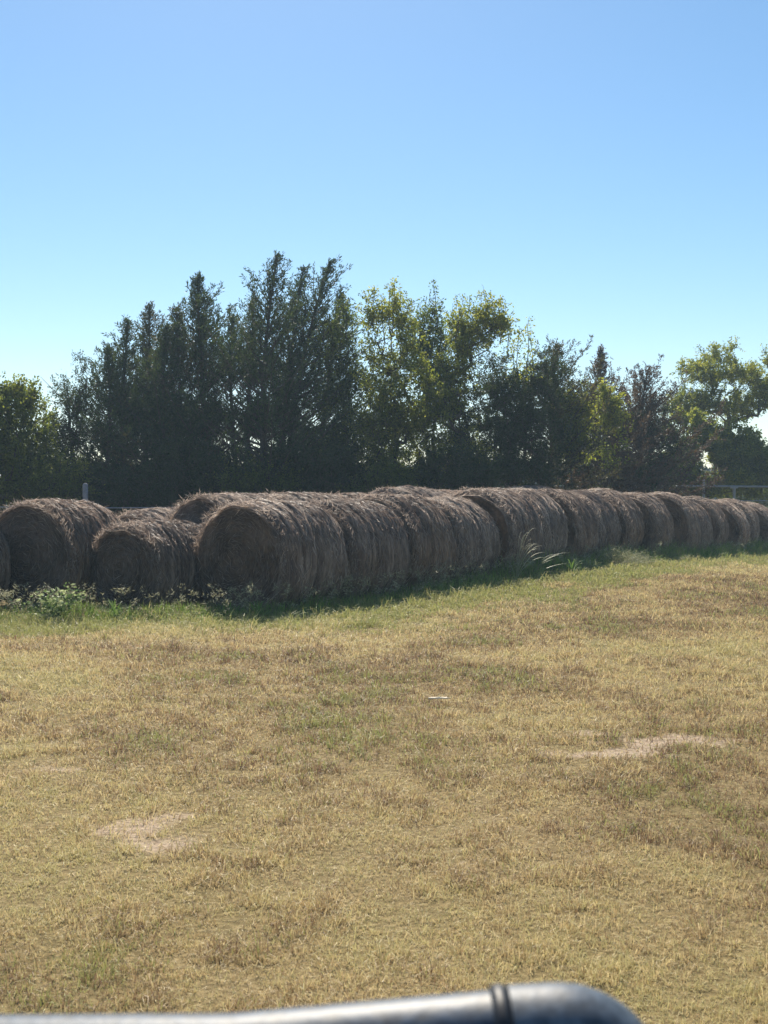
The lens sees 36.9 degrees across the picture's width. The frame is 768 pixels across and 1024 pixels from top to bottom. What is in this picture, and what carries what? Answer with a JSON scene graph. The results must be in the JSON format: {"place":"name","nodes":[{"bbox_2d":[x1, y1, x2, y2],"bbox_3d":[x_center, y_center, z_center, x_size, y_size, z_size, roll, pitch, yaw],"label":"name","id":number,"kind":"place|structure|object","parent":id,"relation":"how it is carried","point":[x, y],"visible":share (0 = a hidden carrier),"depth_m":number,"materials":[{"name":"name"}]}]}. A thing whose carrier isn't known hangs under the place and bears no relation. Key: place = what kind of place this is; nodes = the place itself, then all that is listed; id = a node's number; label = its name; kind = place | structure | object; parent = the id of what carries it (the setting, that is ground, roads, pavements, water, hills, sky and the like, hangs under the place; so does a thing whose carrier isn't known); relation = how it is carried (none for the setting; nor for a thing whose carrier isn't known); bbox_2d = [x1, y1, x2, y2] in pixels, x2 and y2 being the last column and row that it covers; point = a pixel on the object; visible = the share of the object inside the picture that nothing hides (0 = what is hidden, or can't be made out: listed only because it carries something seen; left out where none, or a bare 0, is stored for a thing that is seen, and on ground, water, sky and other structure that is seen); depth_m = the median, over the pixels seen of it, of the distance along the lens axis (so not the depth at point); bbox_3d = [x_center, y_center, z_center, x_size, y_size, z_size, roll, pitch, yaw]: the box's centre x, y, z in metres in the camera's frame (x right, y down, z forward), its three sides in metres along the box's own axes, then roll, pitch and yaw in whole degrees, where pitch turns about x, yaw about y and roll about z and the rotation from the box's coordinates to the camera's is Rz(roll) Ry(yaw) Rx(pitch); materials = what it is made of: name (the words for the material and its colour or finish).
{"place":"outdoors","nodes":[
{"label":"outdoors","id":0,"kind":"place"},
{"bbox_2d":[0,550,767,1023],"bbox_3d":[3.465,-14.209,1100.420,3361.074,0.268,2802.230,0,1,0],"label":"ground","id":1,"kind":"structure","parent":0,"point":[392,769],"depth_m":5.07,"materials":[{"name":"beige plant"}]},
{"bbox_2d":[0,531,12,602],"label":"round hay bale","id":2,"kind":"object","parent":1,"relation":"on","point":[5,564],"visible":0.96,"depth_m":16.15,"materials":[{"name":"plant"}]},
{"bbox_2d":[0,370,63,513],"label":"broadleaf tree","id":3,"kind":"object","parent":1,"relation":"on","point":[24,398],"visible":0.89,"depth_m":26.63,"materials":[{"name":"green plant"}]},
{"bbox_2d":[10,582,88,621],"bbox_3d":[-4.130,1.134,14.371,0.775,0.512,0.768,0,1,25],"label":"leafy weed","id":4,"kind":"object","parent":1,"relation":"on","point":[59,608],"visible":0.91,"depth_m":14.36,"materials":[{"name":"green plant"}]},
{"bbox_2d":[0,432,106,513],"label":"shrub","id":5,"kind":"object","parent":1,"relation":"on","point":[59,481],"visible":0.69,"depth_m":26.66,"materials":[{"name":"green plant"}]},
{"bbox_2d":[0,495,119,607],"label":"round hay bale","id":6,"kind":"object","parent":1,"relation":"on","point":[50,540],"visible":0.77,"depth_m":16.25,"materials":[{"name":"plant"}]},
{"bbox_2d":[34,349,122,500],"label":"broadleaf tree","id":7,"kind":"object","parent":1,"relation":"on","point":[73,435],"visible":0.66,"depth_m":28.25,"materials":[{"name":"green plant"}]},
{"bbox_2d":[47,343,155,516],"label":"cedar tree","id":8,"kind":"object","parent":1,"relation":"on","point":[107,368],"visible":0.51,"depth_m":28.76,"materials":[{"name":"green plant"}]},
{"bbox_2d":[47,315,185,515],"bbox_3d":[-6.644,-1.946,30.086,4.369,6.482,5.202,0,1,0],"label":"cedar tree","id":9,"kind":"object","parent":1,"relation":"on","point":[125,338],"visible":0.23,"depth_m":29.74,"materials":[{"name":"green plant"}]},
{"bbox_2d":[106,600,130,617],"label":"grass clump","id":10,"kind":"object","parent":1,"relation":"on","point":[113,609],"visible":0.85,"depth_m":14.60,"materials":[{"name":"green plant"}]},
{"bbox_2d":[83,483,160,507],"bbox_3d":[-5.400,0.459,25.009,15.320,2.174,0.120,0,1,0],"label":"wire fence","id":11,"kind":"object","parent":1,"relation":"on","point":[85,490],"visible":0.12,"depth_m":24.95,"materials":[{"name":"grey metal"}]},
{"bbox_2d":[67,451,182,512],"bbox_3d":[-6.418,-0.070,28.030,3.184,2.816,2.331,0,1,0],"label":"shrub","id":12,"kind":"object","parent":1,"relation":"on","point":[120,488],"visible":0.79,"depth_m":27.53,"materials":[{"name":"green plant"}]},
{"bbox_2d":[114,505,179,521],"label":"round hay bale","id":13,"kind":"object","parent":1,"relation":"on","point":[161,513],"visible":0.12,"depth_m":19.00,"materials":[{"name":"plant"}]},
{"bbox_2d":[88,517,209,609],"bbox_3d":[-3.252,0.775,16.570,1.589,1.488,1.697,1,1,33],"label":"round hay bale","id":14,"kind":"object","parent":1,"relation":"on","point":[156,556],"visible":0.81,"depth_m":16.00,"materials":[{"name":"plant"}]},
{"bbox_2d":[88,301,211,508],"bbox_3d":[-6.608,-2.245,31.704,4.157,7.066,5.347,0,1,28],"label":"cedar tree","id":15,"kind":"object","parent":1,"relation":"on","point":[147,332],"visible":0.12,"depth_m":31.30,"materials":[{"name":"green cedar"},{"name":"bark"}]},
{"bbox_2d":[108,322,216,508],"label":"cedar tree","id":16,"kind":"object","parent":1,"relation":"on","point":[165,337],"visible":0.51,"depth_m":28.74,"materials":[{"name":"green plant"}]},
{"bbox_2d":[87,302,257,508],"bbox_3d":[-5.559,-2.106,29.548,4.838,6.846,5.164,0,1,0],"label":"cedar tree","id":17,"kind":"object","parent":1,"relation":"on","point":[189,365],"visible":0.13,"depth_m":29.27,"materials":[{"name":"green plant"}]},
{"bbox_2d":[130,428,237,506],"bbox_3d":[-4.895,-0.381,27.994,2.776,3.450,2.129,0,1,0],"label":"shrub","id":18,"kind":"object","parent":1,"relation":"on","point":[175,468],"visible":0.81,"depth_m":27.66,"materials":[{"name":"green plant"}]},
{"bbox_2d":[76,270,303,503],"bbox_3d":[-4.584,-2.437,29.688,5.270,7.513,6.560,0,1,0],"label":"cedar tree","id":19,"kind":"object","parent":1,"relation":"on","point":[200,301],"visible":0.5,"depth_m":29.05,"materials":[{"name":"green plant"}]},
{"bbox_2d":[165,489,281,601],"bbox_3d":[-2.301,0.499,17.871,1.990,1.755,1.921,1,1,36],"label":"round hay bale","id":20,"kind":"object","parent":1,"relation":"on","point":[194,509],"visible":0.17,"depth_m":17.33,"materials":[{"name":"plant"}]},
{"bbox_2d":[206,297,278,470],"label":"cedar tree","id":21,"kind":"object","parent":1,"relation":"on","point":[250,321],"visible":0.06,"depth_m":31.33,"materials":[{"name":"green plant"}]},
{"bbox_2d":[190,450,310,495],"bbox_3d":[-3.093,-0.089,28.012,3.025,2.854,2.568,0,1,0],"label":"shrub","id":22,"kind":"object","parent":1,"relation":"on","point":[245,484],"visible":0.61,"depth_m":27.49,"materials":[{"name":"green plant"}]},
{"bbox_2d":[151,250,360,493],"bbox_3d":[-3.108,-2.632,29.021,4.854,7.926,5.945,0,1,-31],"label":"cedar tree","id":23,"kind":"object","parent":1,"relation":"on","point":[281,330],"visible":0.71,"depth_m":28.54,"materials":[{"name":"green plant"}]},
{"bbox_2d":[193,309,326,493],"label":"cedar tree","id":24,"kind":"object","parent":1,"relation":"on","point":[223,381],"visible":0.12,"depth_m":30.81,"materials":[{"name":"green plant"}]},
{"bbox_2d":[191,496,350,612],"bbox_3d":[-1.594,0.608,16.360,1.920,1.726,1.793,1,1,36],"label":"round hay bale","id":25,"kind":"object","parent":1,"relation":"on","point":[263,545],"visible":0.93,"depth_m":15.78,"materials":[{"name":"plant"}]},
{"bbox_2d":[200,263,345,491],"bbox_3d":[-2.777,-2.698,31.359,4.328,8.008,4.597,0,1,0],"label":"cedar tree","id":26,"kind":"object","parent":1,"relation":"on","point":[301,285],"visible":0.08,"depth_m":30.73,"materials":[{"name":"green plant"}]},
{"bbox_2d":[261,490,341,501],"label":"round hay bale","id":27,"kind":"object","parent":1,"relation":"on","point":[305,496],"visible":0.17,"depth_m":18.78,"materials":[{"name":"plant"}]},
{"bbox_2d":[194,254,415,493],"bbox_3d":[-2.009,-2.694,29.957,6.479,8.035,5.739,0,1,0],"label":"cedar tree","id":28,"kind":"object","parent":1,"relation":"on","point":[324,287],"visible":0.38,"depth_m":29.65,"materials":[{"name":"green plant"}]},
{"bbox_2d":[254,291,377,489],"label":"cedar tree","id":29,"kind":"object","parent":1,"relation":"on","point":[342,360],"visible":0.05,"depth_m":31.78,"materials":[{"name":"green plant"}]},
{"bbox_2d":[0,982,642,1023],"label":"tube rail","id":30,"kind":"object","parent":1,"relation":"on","point":[548,1003],"visible":1,"depth_m":0.80,"materials":[{"name":"polished steel"},{"name":"black rubber"}]},
{"bbox_2d":[273,435,373,493],"bbox_3d":[-1.482,-0.284,27.980,2.605,3.219,2.035,0,1,0],"label":"shrub","id":31,"kind":"object","parent":1,"relation":"on","point":[311,461],"visible":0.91,"depth_m":27.67,"materials":[{"name":"green plant"}]},
{"bbox_2d":[302,289,390,491],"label":"cedar tree","id":32,"kind":"object","parent":1,"relation":"on","point":[341,368],"visible":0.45,"depth_m":29.70,"materials":[{"name":"green plant"}]},
{"bbox_2d":[331,491,370,499],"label":"round hay bale","id":33,"kind":"object","parent":1,"relation":"on","point":[348,495],"visible":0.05,"depth_m":20.00,"materials":[{"name":"plant"}]},
{"bbox_2d":[301,497,412,602],"bbox_3d":[-0.633,0.564,17.604,1.876,1.604,1.780,1,1,37],"label":"round hay bale","id":34,"kind":"object","parent":1,"relation":"on","point":[376,535],"visible":0.52,"depth_m":17.04,"materials":[{"name":"plant"}]},
{"bbox_2d":[0,462,767,508],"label":"wood","id":35,"kind":"object","parent":1,"relation":"on","point":[716,498],"visible":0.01,"depth_m":108.67,"materials":[{"name":"green plant"}]},
{"bbox_2d":[328,453,445,493],"bbox_3d":[0.158,-0.074,27.969,3.125,2.763,2.226,0,1,0],"label":"shrub","id":36,"kind":"object","parent":1,"relation":"on","point":[391,476],"visible":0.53,"depth_m":27.54,"materials":[{"name":"green plant"}]},
{"bbox_2d":[334,276,461,476],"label":"broadleaf tree","id":37,"kind":"object","parent":1,"relation":"on","point":[391,421],"visible":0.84,"depth_m":28.71,"materials":[{"name":"green plant"}]},
{"bbox_2d":[350,491,457,591],"bbox_3d":[0.149,0.477,18.793,1.953,1.658,1.672,1,1,34],"label":"round hay bale","id":38,"kind":"object","parent":1,"relation":"on","point":[430,531],"visible":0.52,"depth_m":18.26,"materials":[{"name":"plant"}]},
{"bbox_2d":[368,485,449,497],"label":"round hay bale","id":39,"kind":"object","parent":1,"relation":"on","point":[416,490],"visible":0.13,"depth_m":21.30,"materials":[{"name":"plant"}]},
{"bbox_2d":[401,279,465,457],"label":"broadleaf tree","id":40,"kind":"object","parent":1,"relation":"on","point":[433,340],"visible":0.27,"depth_m":30.78,"materials":[{"name":"green plant"}]},
{"bbox_2d":[428,697,450,698],"bbox_3d":[0.425,1.420,8.804,0.171,0.018,0.041,0,1,0],"label":"stick","id":41,"kind":"object","parent":1,"relation":"on","point":[438,698],"visible":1,"depth_m":8.79,"materials":[{"name":"white wood"}]},
{"bbox_2d":[439,488,466,495],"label":"round hay bale","id":42,"kind":"object","parent":1,"relation":"on","point":[447,491],"visible":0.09,"depth_m":22.49,"materials":[{"name":"plant"}]},
{"bbox_2d":[404,435,507,489],"bbox_3d":[1.720,-0.297,28.010,2.667,3.157,2.318,0,1,0],"label":"shrub","id":43,"kind":"object","parent":1,"relation":"on","point":[464,471],"visible":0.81,"depth_m":27.64,"materials":[{"name":"green plant"}]},
{"bbox_2d":[422,495,501,582],"bbox_3d":[0.988,0.434,19.894,1.859,1.628,1.664,1,1,35],"label":"round hay bale","id":44,"kind":"object","parent":1,"relation":"on","point":[477,536],"visible":0.43,"depth_m":19.36,"materials":[{"name":"plant"}]},
{"bbox_2d":[426,288,544,485],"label":"broadleaf tree","id":45,"kind":"object","parent":1,"relation":"on","point":[463,342],"visible":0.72,"depth_m":29.27,"materials":[{"name":"green plant"}]},
{"bbox_2d":[447,486,543,575],"bbox_3d":[1.882,0.352,20.970,2.003,1.695,1.636,1,1,33],"label":"round hay bale","id":46,"kind":"object","parent":1,"relation":"on","point":[514,515],"visible":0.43,"depth_m":20.34,"materials":[{"name":"plant"}]},
{"bbox_2d":[448,344,575,488],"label":"broadleaf tree","id":47,"kind":"object","parent":1,"relation":"on","point":[527,413],"visible":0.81,"depth_m":29.48,"materials":[{"name":"green plant"}]},
{"bbox_2d":[496,528,541,579],"bbox_3d":[2.343,0.730,19.684,1.051,0.921,0.374,0,1,0],"label":"grass clump","id":48,"kind":"object","parent":1,"relation":"on","point":[517,570],"visible":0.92,"depth_m":19.62,"materials":[{"name":"plant"}]},
{"bbox_2d":[503,483,552,489],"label":"round hay bale","id":49,"kind":"object","parent":1,"relation":"on","point":[532,487],"visible":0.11,"depth_m":25.34,"materials":[{"name":"plant"}]},
{"bbox_2d":[505,487,569,563],"bbox_3d":[2.577,0.325,22.079,1.867,1.646,1.521,1,1,36],"label":"round hay bale","id":50,"kind":"object","parent":1,"relation":"on","point":[552,515],"visible":0.27,"depth_m":21.62,"materials":[{"name":"plant"}]},
{"bbox_2d":[531,552,565,576],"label":"grass clump","id":51,"kind":"object","parent":1,"relation":"on","point":[542,562],"visible":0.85,"depth_m":19.87,"materials":[{"name":"plant"}]},
{"bbox_2d":[484,335,637,489],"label":"cedar tree","id":52,"kind":"object","parent":1,"relation":"on","point":[580,405],"visible":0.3,"depth_m":30.87,"materials":[{"name":"green plant"}]},
{"bbox_2d":[533,487,599,559],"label":"round hay bale","id":53,"kind":"object","parent":1,"relation":"on","point":[582,527],"visible":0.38,"depth_m":22.39,"materials":[{"name":"plant"}]},
{"bbox_2d":[563,559,580,571],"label":"grass clump","id":54,"kind":"object","parent":1,"relation":"on","point":[571,567],"visible":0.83,"depth_m":20.68,"materials":[{"name":"green plant"}]},
{"bbox_2d":[548,375,602,487],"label":"broadleaf tree","id":55,"kind":"object","parent":1,"relation":"on","point":[589,411],"visible":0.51,"depth_m":31.20,"materials":[{"name":"green plant"}]},
{"bbox_2d":[559,555,599,569],"bbox_3d":[3.522,0.952,21.473,1.127,0.363,0.651,0,1,0],"label":"weed mound","id":56,"kind":"object","parent":1,"relation":"on","point":[585,563],"visible":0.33,"depth_m":21.45,"materials":[{"name":"green plant"}]},
{"bbox_2d":[565,488,621,555],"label":"round hay bale","id":57,"kind":"object","parent":1,"relation":"on","point":[607,519],"visible":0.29,"depth_m":23.65,"materials":[{"name":"plant"}]},
{"bbox_2d":[523,344,696,495],"bbox_3d":[6.597,-1.926,35.017,5.195,6.420,5.029,0,1,-31],"label":"cedar tree","id":58,"kind":"object","parent":1,"relation":"on","point":[601,350],"visible":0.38,"depth_m":34.63,"materials":[{"name":"green plant"}]},
{"bbox_2d":[588,377,635,488],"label":"broadleaf tree","id":59,"kind":"object","parent":1,"relation":"on","point":[614,411],"visible":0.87,"depth_m":32.84,"materials":[{"name":"green plant"}]},
{"bbox_2d":[585,487,644,550],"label":"round hay bale","id":60,"kind":"object","parent":1,"relation":"on","point":[629,512],"visible":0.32,"depth_m":24.64,"materials":[{"name":"plant"}]},
{"bbox_2d":[583,545,661,565],"bbox_3d":[4.481,0.840,22.799,2.060,0.511,1.229,0,1,0],"label":"weed mound","id":61,"kind":"object","parent":1,"relation":"on","point":[622,557],"visible":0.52,"depth_m":22.60,"materials":[{"name":"plant"}]},
{"bbox_2d":[559,378,698,493],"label":"broadleaf tree","id":62,"kind":"object","parent":1,"relation":"on","point":[668,447],"visible":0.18,"depth_m":35.95,"materials":[{"name":"green plant"}]},
{"bbox_2d":[623,491,673,551],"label":"round hay bale","id":63,"kind":"object","parent":1,"relation":"on","point":[658,521],"visible":0.36,"depth_m":25.56,"materials":[{"name":"plant"}]},
{"bbox_2d":[585,354,727,496],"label":"cedar tree","id":64,"kind":"object","parent":1,"relation":"on","point":[645,382],"visible":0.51,"depth_m":35.57,"materials":[{"name":"green plant"}]},
{"bbox_2d":[648,548,694,560],"bbox_3d":[6.115,0.954,25.104,1.440,0.380,0.858,0,1,0],"label":"weed mound","id":65,"kind":"object","parent":1,"relation":"on","point":[671,556],"visible":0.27,"depth_m":25.01,"materials":[{"name":"green plant"}]},
{"bbox_2d":[646,491,701,550],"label":"round hay bale","id":66,"kind":"object","parent":1,"relation":"on","point":[686,519],"visible":0.3,"depth_m":26.64,"materials":[{"name":"plant"}]},
{"bbox_2d":[583,479,767,500],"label":"pipe fence","id":67,"kind":"object","parent":1,"relation":"on","point":[734,487],"visible":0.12,"depth_m":39.02,"materials":[{"name":"grey metal"}]},
{"bbox_2d":[646,453,711,496],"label":"shrub","id":68,"kind":"object","parent":1,"relation":"on","point":[701,471],"visible":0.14,"depth_m":40.01,"materials":[{"name":"green plant"}]},
{"bbox_2d":[689,500,713,549],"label":"round hay bale","id":69,"kind":"object","parent":1,"relation":"on","point":[707,529],"visible":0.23,"depth_m":27.98,"materials":[{"name":"plant"}]},
{"bbox_2d":[684,494,728,550],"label":"round hay bale","id":70,"kind":"object","parent":1,"relation":"on","point":[719,522],"visible":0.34,"depth_m":28.84,"materials":[{"name":"plant"}]},
{"bbox_2d":[651,404,767,501],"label":"broadleaf tree","id":71,"kind":"object","parent":1,"relation":"on","point":[741,457],"visible":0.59,"depth_m":40.34,"materials":[{"name":"green plant"}]},
{"bbox_2d":[666,335,767,498],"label":"broadleaf tree","id":72,"kind":"object","parent":1,"relation":"on","point":[713,377],"visible":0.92,"depth_m":42.59,"materials":[{"name":"green plant"}]},
{"bbox_2d":[711,499,750,548],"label":"round hay bale","id":73,"kind":"object","parent":1,"relation":"on","point":[738,522],"visible":0.29,"depth_m":29.74,"materials":[{"name":"plant"}]},
{"bbox_2d":[719,498,759,544],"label":"round hay bale","id":74,"kind":"object","parent":1,"relation":"on","point":[751,515],"visible":0.25,"depth_m":30.97,"materials":[{"name":"plant"}]},
{"bbox_2d":[714,481,767,507],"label":"shrub","id":75,"kind":"object","parent":1,"relation":"on","point":[758,495],"visible":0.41,"depth_m":41.38,"materials":[{"name":"green plant"}]},
{"bbox_2d":[745,500,767,543],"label":"round hay bale","id":76,"kind":"object","parent":1,"relation":"on","point":[761,511],"visible":0.25,"depth_m":31.86,"materials":[{"name":"plant"}]},
{"bbox_2d":[0,536,767,626],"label":"tall grass","id":77,"kind":"structure","parent":0,"point":[757,549],"depth_m":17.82,"materials":[{"name":"green plant"}]},
{"bbox_2d":[0,0,767,467],"label":"sky","id":78,"kind":"structure","parent":0,"point":[599,168],"materials":[{"name":"blue"}]}
]}

